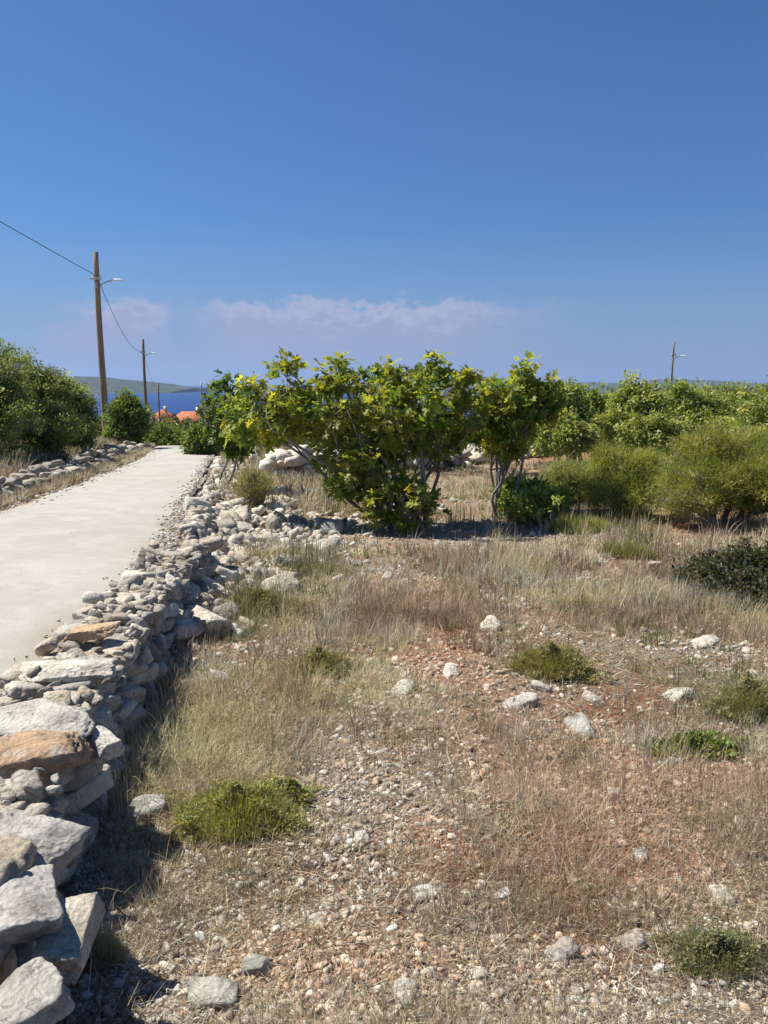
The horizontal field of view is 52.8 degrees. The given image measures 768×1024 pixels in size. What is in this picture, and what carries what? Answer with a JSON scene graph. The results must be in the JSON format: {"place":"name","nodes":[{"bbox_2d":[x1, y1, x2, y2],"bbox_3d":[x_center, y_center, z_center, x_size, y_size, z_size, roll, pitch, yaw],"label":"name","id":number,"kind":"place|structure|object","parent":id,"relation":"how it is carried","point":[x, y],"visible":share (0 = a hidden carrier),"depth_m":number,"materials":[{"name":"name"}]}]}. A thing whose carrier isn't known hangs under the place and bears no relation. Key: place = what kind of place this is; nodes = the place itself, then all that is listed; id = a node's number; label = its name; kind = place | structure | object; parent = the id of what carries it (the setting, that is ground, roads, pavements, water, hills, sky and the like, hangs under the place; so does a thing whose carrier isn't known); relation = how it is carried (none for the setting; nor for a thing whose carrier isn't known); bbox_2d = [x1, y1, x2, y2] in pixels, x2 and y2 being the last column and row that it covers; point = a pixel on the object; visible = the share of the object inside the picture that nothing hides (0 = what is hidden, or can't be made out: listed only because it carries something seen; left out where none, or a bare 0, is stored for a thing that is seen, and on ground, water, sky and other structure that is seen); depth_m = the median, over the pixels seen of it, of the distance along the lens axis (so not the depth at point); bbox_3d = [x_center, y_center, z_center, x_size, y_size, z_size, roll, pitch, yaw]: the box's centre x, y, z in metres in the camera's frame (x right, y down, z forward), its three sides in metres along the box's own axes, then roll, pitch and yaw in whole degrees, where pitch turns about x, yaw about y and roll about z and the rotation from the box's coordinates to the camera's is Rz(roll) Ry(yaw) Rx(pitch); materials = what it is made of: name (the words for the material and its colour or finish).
{"place":"outdoors","nodes":[
{"label":"outdoors","id":0,"kind":"place"},
{"bbox_2d":[0,445,215,696],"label":"road","id":1,"kind":"structure","parent":0,"point":[59,556],"depth_m":8.18,"materials":[{"name":"concrete"}]},
{"bbox_2d":[12,374,212,392],"bbox_3d":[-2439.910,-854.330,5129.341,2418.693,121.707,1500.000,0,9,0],"label":"headland","id":2,"kind":"structure","parent":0,"point":[118,385],"depth_m":4737.21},
{"bbox_2d":[5,385,757,420],"bbox_3d":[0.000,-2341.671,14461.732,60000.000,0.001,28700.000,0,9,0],"label":"sea","id":3,"kind":"structure","parent":0,"point":[176,402],"depth_m":2780.97,"materials":[{"name":"liquid"}]},
{"bbox_2d":[0,444,767,1023],"bbox_3d":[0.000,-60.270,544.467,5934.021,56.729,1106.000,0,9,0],"label":"ground","id":4,"kind":"structure","parent":0,"point":[610,644],"depth_m":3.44,"materials":[{"name":"beige gravel"}]},
{"bbox_2d":[0,338,54,462],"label":"pine tree","id":5,"kind":"object","parent":4,"relation":"on","point":[12,404],"visible":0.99,"depth_m":17.49,"materials":[{"name":"green plant"}]},
{"bbox_2d":[13,355,89,460],"bbox_3d":[-8.584,-2.498,19.558,2.269,2.953,2.435,0,9,0],"label":"pine tree","id":6,"kind":"object","parent":4,"relation":"on","point":[59,434],"visible":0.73,"depth_m":19.44,"materials":[{"name":"green plant"}]},
{"bbox_2d":[0,440,145,499],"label":"dry stone wall","id":7,"kind":"structure","parent":4,"relation":"on","point":[104,454],"depth_m":16.35,"materials":[{"name":"stone"}]},
{"bbox_2d":[57,377,105,450],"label":"pine tree","id":8,"kind":"object","parent":4,"relation":"on","point":[85,403],"visible":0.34,"depth_m":22.61,"materials":[{"name":"green plant"}]},
{"bbox_2d":[90,418,101,434],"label":"bush","id":9,"kind":"object","parent":4,"relation":"on","point":[100,431],"visible":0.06,"depth_m":33.57,"materials":[{"name":"green plant"}]},
{"bbox_2d":[90,252,123,437],"bbox_3d":[-10.674,-6.161,30.383,1.280,7.809,0.323,0,9,0],"label":"utility pole","id":10,"kind":"object","parent":4,"relation":"on","point":[101,360],"visible":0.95,"depth_m":30.20,"materials":[{"name":"brown wood"}]},
{"bbox_2d":[0,221,95,275],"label":"overhead wire","id":11,"kind":"object","parent":10,"relation":"attached to","point":[45,247],"visible":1,"depth_m":24.61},
{"bbox_2d":[100,284,142,351],"bbox_3d":[-14.696,-10.549,44.372,0.023,1.940,29.879,-2,10,-14],"label":"overhead wire","id":12,"kind":"object","parent":10,"relation":"attached to","point":[116,321],"visible":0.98,"depth_m":37.54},
{"bbox_2d":[85,919,130,973],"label":"shrub","id":13,"kind":"object","parent":4,"relation":"on","point":[105,945],"visible":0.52,"depth_m":2.45,"materials":[{"name":"green plant"}]},
{"bbox_2d":[100,387,157,444],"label":"bush","id":14,"kind":"object","parent":4,"relation":"on","point":[129,419],"visible":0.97,"depth_m":28.52,"materials":[{"name":"green plant"}]},
{"bbox_2d":[119,794,171,821],"bbox_3d":[-1.052,1.319,3.419,0.233,0.133,0.168,-3,10,-20],"label":"limestone rock","id":15,"kind":"object","parent":4,"relation":"on","point":[153,803],"visible":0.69,"depth_m":3.38,"materials":[{"name":"grey stone"}]},
{"bbox_2d":[140,339,155,410],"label":"utility pole","id":16,"kind":"object","parent":4,"relation":"on","point":[144,375],"visible":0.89,"depth_m":58.99,"materials":[{"name":"brown wood"}]},
{"bbox_2d":[157,384,160,421],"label":"utility pole","id":17,"kind":"object","parent":4,"relation":"on","point":[158,391],"visible":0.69,"depth_m":103.96,"materials":[{"name":"brown wood"}]},
{"bbox_2d":[150,406,174,423],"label":"house","id":18,"kind":"structure","parent":4,"relation":"on","point":[165,412],"depth_m":151.44,"materials":[{"name":"orange tile"}]},
{"bbox_2d":[143,422,187,446],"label":"bush","id":19,"kind":"object","parent":4,"relation":"on","point":[163,435],"visible":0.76,"depth_m":32.54,"materials":[{"name":"green plant"}]},
{"bbox_2d":[167,407,206,428],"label":"house","id":20,"kind":"structure","parent":4,"relation":"on","point":[181,415],"depth_m":118.77,"materials":[{"name":"orange tile"}]},
{"bbox_2d":[184,784,196,792],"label":"limestone rock","id":21,"kind":"object","parent":4,"relation":"on","point":[191,788],"visible":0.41,"depth_m":3.58,"materials":[{"name":"beige stone"}]},
{"bbox_2d":[0,433,385,512],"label":"verge grass","id":22,"kind":"structure","parent":4,"relation":"on","point":[20,462],"depth_m":16.61,"materials":[{"name":"beige plant"}]},
{"bbox_2d":[177,423,225,455],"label":"bush","id":23,"kind":"object","parent":4,"relation":"on","point":[194,442],"visible":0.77,"depth_m":24.67,"materials":[{"name":"green plant"}]},
{"bbox_2d":[199,383,203,421],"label":"utility pole","id":24,"kind":"object","parent":4,"relation":"on","point":[201,390],"visible":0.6,"depth_m":98.70,"materials":[{"name":"metal"}]},
{"bbox_2d":[187,976,238,1009],"bbox_3d":[-0.523,1.470,2.348,0.168,0.078,0.129,0,9,0],"label":"limestone rock","id":25,"kind":"object","parent":4,"relation":"on","point":[214,984],"visible":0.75,"depth_m":2.33,"materials":[{"name":"grey stone"}]},
{"bbox_2d":[209,669,228,683],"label":"limestone rock","id":26,"kind":"object","parent":4,"relation":"on","point":[217,673],"visible":0.39,"depth_m":5.00,"materials":[{"name":"beige stone"}]},
{"bbox_2d":[195,369,258,483],"bbox_3d":[-3.116,-1.641,15.924,1.413,2.574,1.552,0,9,0],"label":"fig tree","id":27,"kind":"object","parent":4,"relation":"on","point":[231,450],"visible":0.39,"depth_m":15.66,"materials":[{"name":"green plant"}]},
{"bbox_2d":[0,456,456,1023],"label":"dry stone wall","id":28,"kind":"structure","parent":4,"relation":"on","point":[68,710],"depth_m":3.57,"materials":[{"name":"stone"}]},
{"bbox_2d":[154,769,320,848],"bbox_3d":[-0.659,1.224,3.363,0.780,0.235,0.517,0,9,0],"label":"shrub","id":29,"kind":"object","parent":4,"relation":"on","point":[257,802],"visible":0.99,"depth_m":3.28,"materials":[{"name":"green plant"}]},
{"bbox_2d":[224,461,278,507],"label":"bush","id":30,"kind":"object","parent":4,"relation":"on","point":[257,487],"visible":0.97,"depth_m":13.44,"materials":[{"name":"green plant"}]},
{"bbox_2d":[240,953,272,975],"bbox_3d":[-0.402,1.446,2.461,0.115,0.065,0.074,0,9,0],"label":"limestone rock","id":31,"kind":"object","parent":4,"relation":"on","point":[256,962],"visible":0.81,"depth_m":2.44,"materials":[{"name":"grey stone"}]},
{"bbox_2d":[218,584,319,617],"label":"shrub","id":32,"kind":"object","parent":4,"relation":"on","point":[264,595],"visible":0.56,"depth_m":6.73,"materials":[{"name":"green plant"}]},
{"bbox_2d":[273,775,322,808],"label":"shrub","id":33,"kind":"object","parent":4,"relation":"on","point":[291,781],"visible":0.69,"depth_m":3.48,"materials":[{"name":"green plant"}]},
{"bbox_2d":[307,912,322,923],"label":"limestone rock","id":34,"kind":"object","parent":4,"relation":"on","point":[313,915],"visible":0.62,"depth_m":2.70,"materials":[{"name":"beige stone"}]},
{"bbox_2d":[270,645,362,679],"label":"shrub","id":35,"kind":"object","parent":4,"relation":"on","point":[327,655],"visible":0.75,"depth_m":5.18,"materials":[{"name":"green plant"}]},
{"bbox_2d":[2,408,701,450],"bbox_3d":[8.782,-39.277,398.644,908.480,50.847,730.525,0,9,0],"label":"distant scrub","id":36,"kind":"object","parent":4,"relation":"on","point":[181,424],"visible":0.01,"depth_m":61.45,"materials":[{"name":"green plant"}]},
{"bbox_2d":[214,347,497,535],"bbox_3d":[-0.400,-1.040,11.700,4.364,2.904,2.116,0,9,0],"label":"fig tree","id":37,"kind":"object","parent":4,"relation":"on","point":[275,412],"visible":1,"depth_m":11.48,"materials":[{"name":"green plant"}]},
{"bbox_2d":[354,830,371,843],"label":"limestone rock","id":38,"kind":"object","parent":4,"relation":"on","point":[358,835],"visible":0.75,"depth_m":3.19,"materials":[{"name":"white stone"}]},
{"bbox_2d":[259,396,467,449],"bbox_3d":[-0.552,-2.351,23.768,6.489,2.409,6.230,0,9,0],"label":"bush","id":39,"kind":"object","parent":4,"relation":"on","point":[305,441],"visible":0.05,"depth_m":22.86,"materials":[{"name":"green plant"}]},
{"bbox_2d":[382,571,392,578],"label":"limestone rock","id":40,"kind":"object","parent":4,"relation":"on","point":[387,573],"visible":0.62,"depth_m":8.23,"materials":[{"name":"grey stone"}]},
{"bbox_2d":[249,445,551,477],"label":"rubble wall","id":41,"kind":"structure","parent":4,"relation":"on","point":[278,460],"depth_m":20.54,"materials":[{"name":"stone"}]},
{"bbox_2d":[390,679,415,697],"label":"limestone rock","id":42,"kind":"object","parent":4,"relation":"on","point":[404,686],"visible":0.56,"depth_m":4.84,"materials":[{"name":"white stone"}]},
{"bbox_2d":[393,977,417,1006],"bbox_3d":[0.065,1.448,2.317,0.077,0.060,0.098,0,9,0],"label":"limestone rock","id":43,"kind":"object","parent":4,"relation":"on","point":[402,983],"visible":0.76,"depth_m":2.31,"materials":[{"name":"beige stone"}]},
{"bbox_2d":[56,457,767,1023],"bbox_3d":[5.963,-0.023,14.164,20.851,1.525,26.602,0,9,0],"label":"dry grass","id":44,"kind":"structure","parent":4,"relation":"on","point":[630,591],"depth_m":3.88,"materials":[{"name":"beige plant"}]},
{"bbox_2d":[410,884,437,902],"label":"limestone rock","id":45,"kind":"object","parent":4,"relation":"on","point":[419,894],"visible":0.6,"depth_m":2.82,"materials":[{"name":"beige stone"}]},
{"bbox_2d":[443,663,458,677],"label":"limestone rock","id":46,"kind":"object","parent":4,"relation":"on","point":[450,669],"visible":0.77,"depth_m":5.15,"materials":[{"name":"white stone"}]},
{"bbox_2d":[467,966,488,979],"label":"limestone rock","id":47,"kind":"object","parent":4,"relation":"on","point":[476,973],"visible":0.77,"depth_m":2.42,"materials":[{"name":"beige stone"}]},
{"bbox_2d":[480,615,501,631],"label":"limestone rock","id":48,"kind":"object","parent":4,"relation":"on","point":[494,621],"visible":0.52,"depth_m":6.29,"materials":[{"name":"grey stone"}]},
{"bbox_2d":[465,410,530,472],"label":"tree","id":49,"kind":"object","parent":4,"relation":"on","point":[476,449],"visible":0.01,"depth_m":21.75,"materials":[{"name":"green plant"}]},
{"bbox_2d":[493,887,511,900],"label":"limestone rock","id":50,"kind":"object","parent":4,"relation":"on","point":[505,892],"visible":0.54,"depth_m":2.83,"materials":[{"name":"beige stone"}]},
{"bbox_2d":[472,350,568,519],"bbox_3d":[2.157,-1.191,12.560,1.583,2.825,1.369,0,9,0],"label":"fig tree","id":51,"kind":"object","parent":4,"relation":"on","point":[520,400],"visible":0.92,"depth_m":12.28,"materials":[{"name":"green plant"}]},
{"bbox_2d":[503,691,538,710],"bbox_3d":[0.810,1.162,4.670,0.296,0.096,0.123,-5,11,-27],"label":"limestone rock","id":52,"kind":"object","parent":4,"relation":"on","point":[532,696],"visible":0.72,"depth_m":4.66,"materials":[{"name":"white stone"}]},
{"bbox_2d":[489,469,575,522],"bbox_3d":[2.426,-0.222,12.690,1.349,0.967,2.162,0,9,0],"label":"bush","id":53,"kind":"object","parent":4,"relation":"on","point":[534,494],"visible":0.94,"depth_m":12.19,"materials":[{"name":"green plant"}]},
{"bbox_2d":[530,679,551,692],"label":"limestone rock","id":54,"kind":"object","parent":4,"relation":"on","point":[539,685],"visible":0.84,"depth_m":4.93,"materials":[{"name":"white stone"}]},
{"bbox_2d":[504,639,614,683],"bbox_3d":[1.159,0.970,5.250,0.722,0.284,0.549,0,9,0],"label":"shrub","id":55,"kind":"object","parent":4,"relation":"on","point":[551,658],"visible":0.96,"depth_m":5.16,"materials":[{"name":"green plant"}]},
{"bbox_2d":[543,936,580,962],"bbox_3d":[0.578,1.445,2.542,0.114,0.078,0.072,-4,10,-25],"label":"limestone rock","id":56,"kind":"object","parent":4,"relation":"on","point":[562,941],"visible":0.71,"depth_m":2.53,"materials":[{"name":"beige stone"}]},
{"bbox_2d":[528,377,601,466],"bbox_3d":[4.332,-1.893,18.662,1.911,2.777,2.381,0,9,0],"label":"tree","id":57,"kind":"object","parent":4,"relation":"on","point":[571,431],"visible":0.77,"depth_m":18.22,"materials":[{"name":"green plant"}]},
{"bbox_2d":[536,449,603,511],"bbox_3d":[3.208,-0.476,13.502,1.500,1.236,1.390,0,9,0],"label":"bush","id":58,"kind":"object","parent":4,"relation":"on","point":[566,472],"visible":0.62,"depth_m":13.27,"materials":[{"name":"green plant"}]},
{"bbox_2d":[527,378,616,462],"bbox_3d":[6.452,-3.105,26.901,5.440,3.085,4.318,0,9,0],"label":"tree","id":59,"kind":"object","parent":4,"relation":"on","point":[608,393],"visible":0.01,"depth_m":26.72,"materials":[{"name":"green plant"}]},
{"bbox_2d":[546,507,613,533],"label":"shrub","id":60,"kind":"object","parent":4,"relation":"on","point":[559,524],"visible":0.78,"depth_m":11.53,"materials":[{"name":"green plant"}]},
{"bbox_2d":[564,712,595,738],"bbox_3d":[1.104,1.239,4.345,0.145,0.147,0.214,-2,10,-12],"label":"limestone rock","id":61,"kind":"object","parent":4,"relation":"on","point":[582,719],"visible":0.6,"depth_m":4.33,"materials":[{"name":"white stone"}]},
{"bbox_2d":[581,690,602,702],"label":"limestone rock","id":62,"kind":"object","parent":4,"relation":"on","point":[588,696],"visible":0.69,"depth_m":4.81,"materials":[{"name":"white stone"}]},
{"bbox_2d":[575,382,614,466],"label":"tree","id":63,"kind":"object","parent":4,"relation":"on","point":[597,400],"visible":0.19,"depth_m":20.57,"materials":[{"name":"green plant"}]},
{"bbox_2d":[606,787,620,795],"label":"limestone rock","id":64,"kind":"object","parent":4,"relation":"on","point":[609,788],"visible":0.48,"depth_m":3.61,"materials":[{"name":"beige stone"}]},
{"bbox_2d":[568,432,674,522],"bbox_3d":[4.080,-0.551,12.795,1.977,1.641,2.326,0,9,0],"label":"bush","id":65,"kind":"object","parent":4,"relation":"on","point":[635,465],"visible":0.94,"depth_m":12.68,"materials":[{"name":"green plant"}]},
{"bbox_2d":[596,535,658,559],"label":"shrub","id":66,"kind":"object","parent":4,"relation":"on","point":[627,549],"visible":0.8,"depth_m":9.65,"materials":[{"name":"green plant"}]},
{"bbox_2d":[616,928,644,950],"bbox_3d":[0.836,1.462,2.621,0.107,0.074,0.069,-2,10,-12],"label":"limestone rock","id":67,"kind":"object","parent":4,"relation":"on","point":[630,936],"visible":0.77,"depth_m":2.61,"materials":[{"name":"beige stone"}]},
{"bbox_2d":[633,847,647,860],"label":"limestone rock","id":68,"kind":"object","parent":4,"relation":"on","point":[639,851],"visible":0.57,"depth_m":3.12,"materials":[{"name":"beige stone"}]},
{"bbox_2d":[593,368,693,460],"bbox_3d":[6.326,-2.036,18.996,2.435,2.956,2.580,0,9,0],"label":"tree","id":69,"kind":"object","parent":4,"relation":"on","point":[638,415],"visible":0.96,"depth_m":18.81,"materials":[{"name":"green plant"}]},
{"bbox_2d":[647,561,662,566],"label":"limestone rock","id":70,"kind":"object","parent":4,"relation":"on","point":[655,563],"visible":0.26,"depth_m":9.09,"materials":[{"name":"grey stone"}]},
{"bbox_2d":[658,754,684,765],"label":"limestone rock","id":71,"kind":"object","parent":4,"relation":"on","point":[673,761],"visible":0.27,"depth_m":3.97,"materials":[{"name":"beige stone"}]},
{"bbox_2d":[670,342,686,383],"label":"utility pole","id":72,"kind":"object","parent":4,"relation":"on","point":[673,358],"visible":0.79,"depth_m":58.81,"materials":[{"name":"brown wood"}]},
{"bbox_2d":[662,687,695,702],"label":"limestone rock","id":73,"kind":"object","parent":4,"relation":"on","point":[675,692],"visible":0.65,"depth_m":4.83,"materials":[{"name":"white stone"}]},
{"bbox_2d":[669,507,690,515],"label":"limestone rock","id":74,"kind":"object","parent":4,"relation":"on","point":[673,514],"visible":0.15,"depth_m":13.46,"materials":[{"name":"grey stone"}]},
{"bbox_2d":[638,728,755,762],"bbox_3d":[1.668,1.225,4.152,0.664,0.172,0.435,0,9,0],"label":"shrub","id":75,"kind":"object","parent":4,"relation":"on","point":[709,741],"visible":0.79,"depth_m":4.07,"materials":[{"name":"green plant"}]},
{"bbox_2d":[663,379,738,464],"bbox_3d":[8.312,-2.138,20.490,2.253,2.790,2.639,0,9,0],"label":"tree","id":76,"kind":"object","parent":4,"relation":"on","point":[700,409],"visible":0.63,"depth_m":20.45,"materials":[{"name":"green plant"}]},
{"bbox_2d":[691,634,720,648],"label":"limestone rock","id":77,"kind":"object","parent":4,"relation":"on","point":[709,639],"visible":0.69,"depth_m":5.80,"materials":[{"name":"grey stone"}]},
{"bbox_2d":[648,416,767,528],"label":"bush","id":78,"kind":"object","parent":4,"relation":"on","point":[719,468],"visible":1,"depth_m":11.82,"materials":[{"name":"green plant"}]},
{"bbox_2d":[648,919,767,998],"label":"shrub","id":79,"kind":"object","parent":4,"relation":"on","point":[735,945],"visible":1,"depth_m":2.51,"materials":[{"name":"green plant"}]},
{"bbox_2d":[654,375,763,460],"bbox_3d":[11.660,-3.292,27.780,5.796,3.269,4.554,0,9,0],"label":"bush","id":80,"kind":"object","parent":4,"relation":"on","point":[742,391],"visible":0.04,"depth_m":27.12,"materials":[{"name":"green plant"}]},
{"bbox_2d":[662,535,767,616],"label":"bush","id":81,"kind":"object","parent":4,"relation":"on","point":[741,568],"visible":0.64,"depth_m":7.51,"materials":[{"name":"green plant"}]},
{"bbox_2d":[708,884,736,905],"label":"limestone rock","id":82,"kind":"object","parent":4,"relation":"on","point":[716,894],"visible":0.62,"depth_m":2.85,"materials":[{"name":"beige stone"}]},
{"bbox_2d":[686,666,767,722],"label":"shrub","id":83,"kind":"object","parent":4,"relation":"on","point":[728,702],"visible":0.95,"depth_m":4.52,"materials":[{"name":"green plant"}]},
{"bbox_2d":[714,384,751,453],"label":"tree","id":84,"kind":"object","parent":4,"relation":"on","point":[736,414],"visible":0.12,"depth_m":22.50,"materials":[{"name":"green plant"}]},
{"bbox_2d":[733,816,745,830],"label":"limestone rock","id":85,"kind":"object","parent":4,"relation":"on","point":[734,820],"visible":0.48,"depth_m":3.32,"materials":[{"name":"beige stone"}]},
{"bbox_2d":[726,375,767,447],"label":"tree","id":86,"kind":"object","parent":4,"relation":"on","point":[756,407],"visible":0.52,"depth_m":13.93,"materials":[{"name":"green plant"}]},
{"bbox_2d":[0,0,767,384],"label":"sky","id":87,"kind":"structure","parent":0,"point":[581,186],"materials":[{"name":"blue"}]},
{"bbox_2d":[347,368,765,388],"bbox_3d":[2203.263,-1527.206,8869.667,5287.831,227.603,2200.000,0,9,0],"label":"headland","id":88,"kind":"structure","parent":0,"point":[660,381],"depth_m":8218.63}
]}

